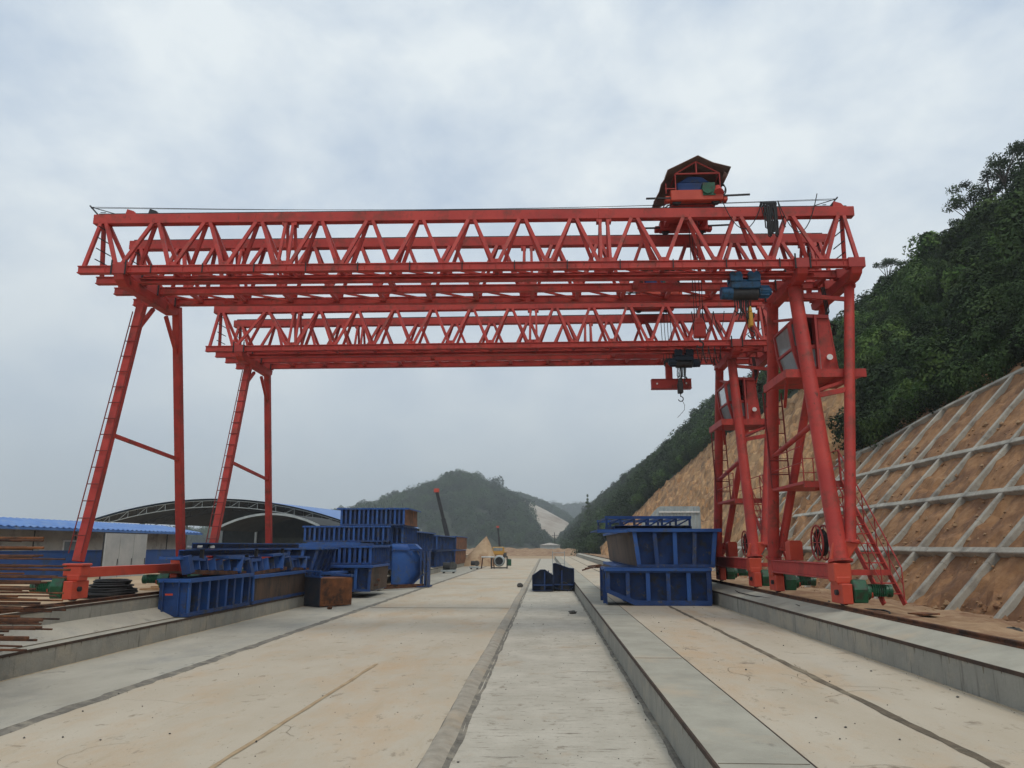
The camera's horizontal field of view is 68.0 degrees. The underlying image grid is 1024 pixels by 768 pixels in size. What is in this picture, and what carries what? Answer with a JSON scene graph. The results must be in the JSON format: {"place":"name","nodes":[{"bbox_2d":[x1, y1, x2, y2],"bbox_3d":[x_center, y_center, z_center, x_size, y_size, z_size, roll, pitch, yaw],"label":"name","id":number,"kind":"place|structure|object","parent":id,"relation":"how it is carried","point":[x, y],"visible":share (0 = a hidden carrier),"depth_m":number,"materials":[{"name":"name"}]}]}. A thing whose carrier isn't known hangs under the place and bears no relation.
{"place":"outdoors","nodes":[
{"label":"outdoors","id":0,"kind":"place"},
{"bbox_2d":[0,567,433,648],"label":"raised ground","id":1,"kind":"structure","parent":0,"point":[67,629],"depth_m":17.49,"materials":[{"name":"grey concrete"}]},
{"bbox_2d":[11,566,439,648],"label":"slab joint","id":2,"kind":"object","parent":1,"relation":"on","point":[101,631],"visible":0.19,"depth_m":17.16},
{"bbox_2d":[310,571,349,576],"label":"formwork section","id":3,"kind":"object","parent":1,"relation":"on","point":[328,573],"visible":0.12,"depth_m":34.23,"materials":[{"name":"blue paint"}]},
{"bbox_2d":[249,547,339,573],"bbox_3d":[-9.993,7.953,34.315,3.700,1.150,2.620,-1,-12,2],"label":"formwork section","id":4,"kind":"object","parent":3,"relation":"on","point":[320,559],"visible":0.37,"depth_m":33.50,"materials":[{"name":"blue paint"}]},
{"bbox_2d":[329,564,389,591],"bbox_3d":[-7.613,9.548,37.603,2.320,1.200,3.920,-1,-12,2],"label":"formwork section","id":5,"kind":"object","parent":1,"relation":"on","point":[365,577],"visible":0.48,"depth_m":36.11,"materials":[{"name":"blue paint"}]},
{"bbox_2d":[326,545,389,564],"bbox_3d":[-7.706,8.628,38.417,2.280,0.900,4.120,-1,-12,2],"label":"formwork section","id":6,"kind":"object","parent":5,"relation":"on","point":[359,554],"visible":0.91,"depth_m":36.54,"materials":[{"name":"blue paint"}]},
{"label":"formwork section","id":7,"kind":"object","parent":1,"relation":"on","visible":0},
{"bbox_2d":[375,531,435,549],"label":"formwork section","id":8,"kind":"object","parent":7,"relation":"on","point":[425,540],"visible":0.16,"depth_m":62.35,"materials":[{"name":"blue paint"}]},
{"bbox_2d":[0,554,467,606],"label":"yard ground","id":9,"kind":"structure","parent":0,"point":[137,582],"depth_m":27.23,"materials":[{"name":"soil"}]},
{"bbox_2d":[0,517,202,550],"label":"site barracks","id":10,"kind":"structure","parent":9,"relation":"on","point":[57,534],"depth_m":40.61,"materials":[{"name":"metal"}]},
{"bbox_2d":[62,540,76,549],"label":"window","id":11,"kind":"structure","parent":10,"relation":"in","point":[66,543],"depth_m":40.60,"materials":[{"name":"glass"}]},
{"bbox_2d":[87,578,137,597],"bbox_3d":[-11.161,5.669,21.116,1.418,0.479,1.523,-1,-12,2],"label":"cable coil","id":12,"kind":"object","parent":9,"relation":"on","point":[99,588],"visible":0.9,"depth_m":20.69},
{"bbox_2d":[0,549,244,579],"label":"hoarding fence","id":13,"kind":"object","parent":9,"relation":"on","point":[93,557],"visible":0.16,"depth_m":34.19,"materials":[{"name":"metal"}]},
{"bbox_2d":[99,532,147,578],"bbox_3d":[-18.745,8.382,36.782,0.130,2.300,3.800,-1,-12,2],"label":"panel screen","id":14,"kind":"object","parent":9,"relation":"on","point":[120,549],"visible":0.8,"depth_m":36.58,"materials":[{"name":"metal"}]},
{"bbox_2d":[95,499,421,545],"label":"arched shed","id":15,"kind":"structure","parent":9,"relation":"on","point":[198,512],"depth_m":90.24,"materials":[{"name":"metal"}]},
{"bbox_2d":[221,513,340,543],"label":"arched shelter","id":16,"kind":"object","parent":9,"relation":"on","point":[255,523],"visible":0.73,"depth_m":74.06,"materials":[{"name":"metal"}]},
{"bbox_2d":[296,543,373,544],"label":"formwork section","id":17,"kind":"object","parent":9,"relation":"on","point":[335,543],"visible":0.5,"depth_m":44.00,"materials":[{"name":"blue paint"}]},
{"bbox_2d":[307,542,374,544],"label":"formwork section","id":18,"kind":"object","parent":9,"relation":"on","point":[341,542],"visible":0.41,"depth_m":49.65,"materials":[{"name":"blue paint"}]},
{"bbox_2d":[302,526,391,541],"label":"formwork section","id":19,"kind":"object","parent":18,"relation":"on","point":[347,533],"visible":0.88,"depth_m":50.17,"materials":[{"name":"blue paint"}]},
{"bbox_2d":[337,508,420,526],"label":"formwork section","id":20,"kind":"object","parent":19,"relation":"on","point":[378,517],"visible":0.98,"depth_m":50.36,"materials":[{"name":"blue paint"}]},
{"bbox_2d":[382,545,391,568],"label":"formwork section","id":21,"kind":"object","parent":9,"relation":"on","point":[390,560],"visible":0.01,"depth_m":50.27,"materials":[{"name":"blue paint"}]},
{"bbox_2d":[390,526,416,543],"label":"formwork section","id":22,"kind":"object","parent":21,"relation":"on","point":[403,535],"visible":0.96,"depth_m":50.82,"materials":[{"name":"blue paint"}]},
{"bbox_2d":[430,550,451,566],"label":"formwork section","id":23,"kind":"object","parent":9,"relation":"on","point":[439,558],"visible":0.41,"depth_m":71.90,"materials":[{"name":"blue paint"}]},
{"bbox_2d":[433,535,454,549],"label":"formwork section","id":24,"kind":"object","parent":23,"relation":"on","point":[441,542],"visible":0.38,"depth_m":73.14,"materials":[{"name":"blue paint"}]},
{"bbox_2d":[434,488,449,535],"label":"truck crane","id":25,"kind":"object","parent":9,"relation":"on","point":[443,520],"visible":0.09,"depth_m":91.03,"materials":[{"name":"metal"}]},
{"bbox_3d":[-12.009,3.633,13.088,2.720,2.350,2.820,-1,-12,2],"label":"bar rack","id":26,"kind":"object","parent":9,"relation":"on","visible":0},
{"bbox_2d":[0,636,28,639],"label":"steel bar","id":27,"kind":"object","parent":26,"relation":"on","point":[15,637],"visible":1,"depth_m":10.41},
{"bbox_2d":[0,627,35,629],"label":"steel bar","id":28,"kind":"object","parent":26,"relation":"on","point":[17,628],"visible":1,"depth_m":10.73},
{"bbox_2d":[0,618,43,621],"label":"steel bar","id":29,"kind":"object","parent":26,"relation":"on","point":[24,619],"visible":1,"depth_m":11.05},
{"bbox_2d":[0,539,43,541],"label":"steel bar","id":30,"kind":"object","parent":26,"relation":"on","point":[33,540],"visible":1,"depth_m":12.11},
{"bbox_2d":[0,546,44,548],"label":"steel bar","id":31,"kind":"object","parent":26,"relation":"on","point":[5,547],"visible":1,"depth_m":11.95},
{"bbox_2d":[0,599,62,600],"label":"steel bar","id":32,"kind":"object","parent":26,"relation":"on","point":[29,600],"visible":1,"depth_m":13.31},
{"bbox_2d":[0,558,65,559],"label":"steel bar","id":33,"kind":"object","parent":26,"relation":"on","point":[34,558],"visible":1,"depth_m":11.75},
{"bbox_2d":[0,604,65,605],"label":"steel bar","id":34,"kind":"object","parent":26,"relation":"on","point":[29,605],"visible":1,"depth_m":12.39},
{"bbox_2d":[0,568,70,570],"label":"steel bar","id":35,"kind":"object","parent":26,"relation":"on","point":[41,569],"visible":1,"depth_m":11.85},
{"bbox_2d":[20,608,65,610],"bbox_3d":[-11.614,3.982,13.472,7.549,0.070,0.077,0,-12,2],"label":"steel bar","id":36,"kind":"object","parent":26,"relation":"on","point":[30,609],"visible":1,"depth_m":13.34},
{"bbox_2d":[0,559,505,728],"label":"grey concrete ground","id":37,"kind":"structure","parent":0,"point":[25,698],"depth_m":16.12,"materials":[{"name":"concrete"}]},
{"bbox_2d":[0,566,463,681],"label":"kerb foot dust","id":38,"kind":"object","parent":37,"relation":"on","point":[146,645],"visible":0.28,"depth_m":18.15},
{"bbox_2d":[0,566,486,735],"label":"slab joint","id":39,"kind":"object","parent":37,"relation":"on","point":[29,722],"visible":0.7,"depth_m":13.97,"materials":[{"name":"concrete"}]},
{"bbox_2d":[303,570,353,606],"bbox_3d":[-7.582,8.388,31.293,1.320,1.400,1.600,-12,-17,43],"label":"steel box form","id":40,"kind":"object","parent":37,"relation":"on","point":[322,591],"visible":0.96,"depth_m":30.80,"materials":[{"name":"brown metal"}]},
{"bbox_2d":[391,544,431,586],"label":"curved form","id":41,"kind":"object","parent":37,"relation":"on","point":[408,561],"visible":0.91,"depth_m":45.06,"materials":[{"name":"blue paint"}]},
{"bbox_2d":[464,536,495,565],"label":"sand pile","id":42,"kind":"object","parent":37,"relation":"on","point":[483,547],"visible":0.88,"depth_m":91.88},
{"bbox_2d":[0,559,537,767],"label":"dusty concrete ground","id":43,"kind":"structure","parent":0,"point":[418,685],"depth_m":11.98,"materials":[{"name":"concrete"}]},
{"bbox_2d":[208,664,376,767],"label":"drag mark","id":44,"kind":"object","parent":43,"relation":"on","point":[271,729],"visible":1,"depth_m":10.46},
{"bbox_2d":[491,555,510,568],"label":"drum mixer","id":45,"kind":"object","parent":43,"relation":"on","point":[499,560],"visible":0.99,"depth_m":82.12,"materials":[{"name":"metal"}]},
{"bbox_2d":[186,506,536,548],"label":"hill","id":46,"kind":"structure","parent":0,"point":[493,543],"depth_m":459.33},
{"bbox_2d":[441,562,456,572],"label":"engine pump","id":47,"kind":"object","parent":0,"point":[449,566],"visible":0.96,"depth_m":68.23,"materials":[{"name":"metal"}]},
{"bbox_2d":[387,556,554,583],"bbox_3d":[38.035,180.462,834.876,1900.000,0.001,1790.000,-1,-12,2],"label":"ground","id":48,"kind":"structure","parent":0,"point":[511,557],"depth_m":164.32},
{"bbox_2d":[0,594,303,680],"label":"kerb","id":49,"kind":"structure","parent":48,"relation":"on","point":[58,653],"depth_m":17.70,"materials":[{"name":"concrete"}]},
{"bbox_2d":[157,573,253,616],"bbox_3d":[-9.324,6.421,23.338,0.970,1.030,4.680,-1,-12,2],"label":"formwork section","id":50,"kind":"object","parent":49,"relation":"on","point":[197,595],"visible":0.93,"depth_m":22.32,"materials":[{"name":"blue paint"}]},
{"bbox_2d":[158,555,248,574],"bbox_3d":[-9.382,5.573,23.310,1.023,0.706,4.703,-1,-12,2],"label":"tray form","id":51,"kind":"object","parent":50,"relation":"on","point":[231,565],"visible":0.98,"depth_m":22.77,"materials":[{"name":"metal"}]},
{"bbox_2d":[249,570,307,603],"bbox_3d":[-9.033,7.590,28.628,0.920,0.950,6.180,-1,-12,2],"label":"formwork section","id":52,"kind":"object","parent":49,"relation":"on","point":[272,574],"visible":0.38,"depth_m":27.38,"materials":[{"name":"blue paint"}]},
{"bbox_2d":[226,553,287,574],"bbox_3d":[-9.192,6.520,27.465,1.024,0.782,4.198,-1,-12,2],"label":"tray form","id":53,"kind":"object","parent":52,"relation":"on","point":[274,562],"visible":0.87,"depth_m":27.65,"materials":[{"name":"metal"}]},
{"bbox_2d":[178,549,280,556],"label":"channel beam","id":54,"kind":"structure","parent":53,"relation":"on","point":[219,552],"depth_m":24.88,"materials":[{"name":"metal"}]},
{"bbox_2d":[192,543,298,558],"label":"channel beam","id":55,"kind":"structure","parent":53,"relation":"on","point":[257,546],"depth_m":25.70,"materials":[{"name":"metal"}]},
{"bbox_2d":[254,573,306,600],"bbox_3d":[-8.648,7.591,28.610,0.020,0.840,5.700,-1,-12,2],"label":"skin sheet","id":56,"kind":"object","parent":52,"relation":"on","point":[269,587],"visible":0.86,"depth_m":28.16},
{"bbox_2d":[284,556,309,570],"bbox_3d":[-9.039,7.282,30.807,1.023,0.635,3.004,-1,-12,2],"label":"tray form","id":57,"kind":"object","parent":52,"relation":"on","point":[295,563],"visible":0.77,"depth_m":30.71,"materials":[{"name":"metal"}]},
{"bbox_2d":[0,569,390,630],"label":"kerb","id":58,"kind":"structure","parent":48,"relation":"on","point":[87,610],"depth_m":18.23,"materials":[{"name":"concrete"}]},
{"bbox_2d":[0,555,466,613],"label":"crane rail","id":59,"kind":"object","parent":58,"relation":"on","point":[104,599],"depth_m":18.64,"materials":[{"name":"metal"}]},
{"bbox_2d":[29,197,906,605],"bbox_3d":[-1.177,0.507,20.478,20.124,10.079,5.651,-1,-12,5],"label":"gantry crane","id":60,"kind":"object","parent":59,"relation":"on","point":[801,353],"visible":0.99,"depth_m":19.61,"materials":[{"name":"red paint"}]},
{"bbox_2d":[637,155,749,233],"bbox_3d":[4.832,-5.074,20.663,2.651,1.299,2.410,-1,-12,2],"label":"hoist trolley","id":61,"kind":"object","parent":60,"relation":"on","point":[697,179],"visible":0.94,"depth_m":19.81,"materials":[{"name":"metal"}]},
{"bbox_2d":[689,221,705,348],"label":"hook block","id":62,"kind":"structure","parent":61,"relation":"hanging from","point":[699,328],"depth_m":19.84,"materials":[{"name":"red paint"}]},
{"bbox_2d":[719,271,771,323],"bbox_3d":[5.886,-2.151,19.097,1.246,1.348,0.400,-1,-12,2],"label":"electric hoist","id":63,"kind":"object","parent":60,"relation":"hanging from","point":[739,288],"visible":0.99,"depth_m":18.99,"materials":[{"name":"metal"}]},
{"bbox_2d":[746,301,754,337],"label":"hook block","id":64,"kind":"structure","parent":63,"relation":"hanging from","point":[750,315],"depth_m":18.84,"materials":[{"name":"yellow paint"}]},
{"bbox_2d":[722,194,816,236],"bbox_3d":[6.599,-4.257,19.466,2.423,1.164,0.303,-1,-12,2],"label":"cable bundle","id":65,"kind":"object","parent":60,"relation":"hanging from","point":[772,225],"visible":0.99,"depth_m":19.32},
{"bbox_2d":[423,563,463,575],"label":"kerb","id":66,"kind":"structure","parent":48,"relation":"on","point":[436,570],"depth_m":69.63,"materials":[{"name":"concrete"}]},
{"bbox_2d":[452,550,465,563],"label":"formwork section","id":67,"kind":"object","parent":66,"relation":"on","point":[458,556],"visible":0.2,"depth_m":85.29,"materials":[{"name":"blue paint"}]},
{"bbox_2d":[453,536,467,549],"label":"formwork section","id":68,"kind":"object","parent":67,"relation":"on","point":[460,542],"visible":0.23,"depth_m":86.09,"materials":[{"name":"blue paint"}]},
{"bbox_2d":[492,526,506,557],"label":"truck crane","id":69,"kind":"object","parent":48,"relation":"on","point":[499,550],"visible":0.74,"depth_m":156.66,"materials":[{"name":"metal"}]},
{"bbox_2d":[555,556,814,767],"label":"kerb","id":70,"kind":"structure","parent":48,"relation":"on","point":[716,723],"depth_m":9.86,"materials":[{"name":"concrete"}]},
{"bbox_2d":[559,556,817,767],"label":"slab joint","id":71,"kind":"object","parent":70,"relation":"on","point":[727,694],"visible":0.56,"depth_m":9.65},
{"bbox_2d":[576,553,1023,711],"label":"kerb","id":72,"kind":"structure","parent":48,"relation":"on","point":[849,631],"depth_m":12.45,"materials":[{"name":"concrete"}]},
{"bbox_2d":[582,553,1023,648],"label":"crane rail","id":73,"kind":"object","parent":72,"relation":"on","point":[982,636],"visible":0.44,"depth_m":13.59,"materials":[{"name":"metal"}]},
{"bbox_2d":[187,302,798,587],"bbox_3d":[-0.799,2.001,27.103,19.893,9.919,5.785,-1,-12,2],"label":"gantry crane","id":74,"kind":"object","parent":73,"relation":"on","point":[737,409],"visible":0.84,"depth_m":26.58,"materials":[{"name":"red paint"}]},
{"bbox_2d":[626,270,681,312],"bbox_3d":[5.192,-3.467,27.433,2.651,1.299,2.280,-1,-12,2],"label":"hoist trolley","id":75,"kind":"object","parent":74,"relation":"on","point":[644,310],"visible":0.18,"depth_m":26.64,"materials":[{"name":"metal"}]},
{"bbox_2d":[651,310,691,389],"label":"lifting beam","id":76,"kind":"structure","parent":75,"relation":"hanging from","point":[668,382],"depth_m":26.17,"materials":[{"name":"metal"}]},
{"bbox_2d":[668,349,700,382],"bbox_3d":[5.869,-0.596,25.907,1.072,1.168,0.400,-1,-12,2],"label":"electric hoist","id":77,"kind":"object","parent":74,"relation":"hanging from","point":[678,360],"visible":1,"depth_m":25.80,"materials":[{"name":"metal"}]},
{"bbox_2d":[677,372,683,401],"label":"hook block","id":78,"kind":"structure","parent":77,"relation":"hanging from","point":[680,387],"depth_m":25.68,"materials":[{"name":"metal"}]},
{"bbox_2d":[696,346,720,362],"bbox_3d":[6.605,-0.974,25.463,0.818,0.582,0.061,-1,-12,2],"label":"crane power cable bundle","id":79,"kind":"object","parent":74,"relation":"hanging from","point":[709,354],"visible":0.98,"depth_m":25.45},
{"bbox_2d":[0,0,1023,528],"label":"sky","id":80,"kind":"structure","parent":0,"point":[878,107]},
{"bbox_2d":[460,547,577,555],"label":"earth bank","id":81,"kind":"structure","parent":0,"point":[509,551],"depth_m":193.79,"materials":[{"name":"soil"}]},
{"bbox_2d":[23,590,1014,766],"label":"grit","id":82,"kind":"object","parent":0,"point":[517,675],"visible":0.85,"depth_m":11.13,"materials":[{"name":"stone"}]},
{"bbox_2d":[523,501,568,537],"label":"distant hill","id":83,"kind":"structure","parent":0,"point":[550,523],"depth_m":732.54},
{"bbox_2d":[449,559,683,767],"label":"channel floor","id":84,"kind":"structure","parent":0,"point":[546,688],"depth_m":11.77,"materials":[{"name":"concrete"}]},
{"bbox_2d":[417,558,539,767],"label":"channel kerb","id":85,"kind":"structure","parent":84,"relation":"on","point":[442,746],"depth_m":11.82,"materials":[{"name":"concrete"}]},
{"bbox_2d":[445,559,540,767],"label":"dirt streak","id":86,"kind":"object","parent":84,"relation":"on","point":[454,752],"visible":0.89,"depth_m":12.20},
{"bbox_2d":[532,569,553,590],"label":"end form","id":87,"kind":"object","parent":84,"relation":"on","point":[542,579],"visible":1,"depth_m":41.26,"materials":[{"name":"blue metal"}]},
{"bbox_2d":[553,563,573,590],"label":"end form","id":88,"kind":"object","parent":84,"relation":"on","point":[563,578],"visible":0.92,"depth_m":41.84,"materials":[{"name":"blue metal"}]},
{"bbox_2d":[556,562,678,767],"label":"kerb foot dust","id":89,"kind":"object","parent":84,"relation":"on","point":[672,758],"visible":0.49,"depth_m":11.75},
{"bbox_2d":[555,560,684,767],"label":"dirt streak","id":90,"kind":"object","parent":84,"relation":"on","point":[667,743],"visible":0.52,"depth_m":11.59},
{"bbox_2d":[560,556,1023,767],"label":"raised concrete ground","id":91,"kind":"structure","parent":0,"point":[966,721],"depth_m":9.86,"materials":[{"name":"concrete"}]},
{"bbox_2d":[603,561,629,600],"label":"formwork section","id":92,"kind":"object","parent":91,"relation":"on","point":[608,563],"visible":0.12,"depth_m":32.60,"materials":[{"name":"blue paint"}]},
{"bbox_2d":[603,529,721,567],"bbox_3d":[5.764,6.737,31.273,3.150,1.280,11.670,-1,-12,2],"label":"formwork section","id":93,"kind":"object","parent":92,"relation":"on","point":[680,548],"visible":0.99,"depth_m":25.98,"materials":[{"name":"blue paint"}]},
{"bbox_2d":[590,530,627,532],"bbox_3d":[3.491,5.415,27.754,1.020,0.100,4.200,-1,-12,2],"label":"edge plate","id":94,"kind":"object","parent":93,"relation":"on","point":[610,531],"visible":1,"depth_m":25.70,"materials":[{"name":"blue paint"}]},
{"bbox_2d":[597,516,691,529],"bbox_3d":[5.089,5.553,30.057,3.150,0.470,4.600,-1,-12,2],"label":"lattice section","id":95,"kind":"object","parent":93,"relation":"on","point":[647,521],"visible":0.77,"depth_m":27.88,"materials":[{"name":"blue paint"}]},
{"bbox_2d":[612,525,689,529],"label":"lattice section","id":96,"kind":"object","parent":93,"relation":"on","point":[619,527],"visible":0.96,"depth_m":26.50,"materials":[{"name":"blue paint"}]},
{"bbox_2d":[600,566,712,605],"bbox_3d":[4.925,6.950,26.225,3.650,1.220,1.920,-1,-12,2],"label":"formwork section","id":97,"kind":"object","parent":91,"relation":"on","point":[648,586],"visible":0.94,"depth_m":25.63,"materials":[{"name":"blue paint"}]},
{"bbox_2d":[568,556,1004,767],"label":"slab joint","id":98,"kind":"object","parent":91,"relation":"on","point":[980,758],"visible":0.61,"depth_m":9.27,"materials":[{"name":"concrete"}]},
{"bbox_2d":[579,557,1023,714],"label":"kerb foot dust","id":99,"kind":"object","parent":91,"relation":"on","point":[978,697],"visible":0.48,"depth_m":11.94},
{"bbox_2d":[585,553,1023,641],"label":"dirt ground","id":100,"kind":"structure","parent":0,"point":[982,623],"depth_m":16.97,"materials":[{"name":"soil"}]},
{"bbox_2d":[642,506,700,528],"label":"sheet enclosure","id":101,"kind":"object","parent":100,"relation":"on","point":[693,512],"visible":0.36,"depth_m":60.64,"materials":[{"name":"white paint"}]},
{"bbox_2d":[598,298,1023,621],"bbox_3d":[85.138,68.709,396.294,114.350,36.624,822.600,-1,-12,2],"label":"hillside","id":102,"kind":"structure","parent":0,"point":[691,483],"depth_m":28.71,"materials":[{"name":"orange soil"}]},
{"bbox_2d":[578,494,592,528],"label":"conifer tree","id":103,"kind":"object","parent":102,"relation":"on","point":[587,517],"visible":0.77,"depth_m":255.09,"materials":[{"name":"green plant"}]},
{"bbox_2d":[601,189,1023,533],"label":"hillside forest","id":104,"kind":"object","parent":102,"relation":"on","point":[911,276],"visible":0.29,"depth_m":49.72,"materials":[{"name":"plant"}]},
{"bbox_2d":[712,367,1023,618],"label":"slope lattice","id":105,"kind":"object","parent":102,"relation":"on","point":[994,555],"visible":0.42,"depth_m":26.56,"materials":[{"name":"concrete"}]},
{"bbox_2d":[739,420,1021,621],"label":"soil clods","id":106,"kind":"object","parent":102,"relation":"on","point":[945,604],"visible":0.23,"depth_m":25.54,"materials":[{"name":"soil"}]},
{"bbox_2d":[872,258,902,280],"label":"broadleaf tree","id":107,"kind":"object","parent":102,"relation":"on","point":[885,262],"visible":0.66,"depth_m":94.05,"materials":[{"name":"green plant"}]},
{"bbox_2d":[942,182,992,226],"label":"broadleaf tree","id":108,"kind":"object","parent":102,"relation":"on","point":[957,203],"visible":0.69,"depth_m":68.84,"materials":[{"name":"green plant"}]},
{"bbox_2d":[959,169,1010,203],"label":"broadleaf tree","id":109,"kind":"object","parent":102,"relation":"on","point":[970,195],"visible":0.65,"depth_m":67.24,"materials":[{"name":"green plant"}]},
{"bbox_2d":[983,140,1022,198],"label":"broadleaf tree","id":110,"kind":"object","parent":102,"relation":"on","point":[1003,177],"visible":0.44,"depth_m":65.17,"materials":[{"name":"green plant"}]},
{"bbox_2d":[989,139,1023,187],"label":"broadleaf tree","id":111,"kind":"object","parent":102,"relation":"on","point":[1017,147],"visible":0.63,"depth_m":62.79,"materials":[{"name":"green plant"}]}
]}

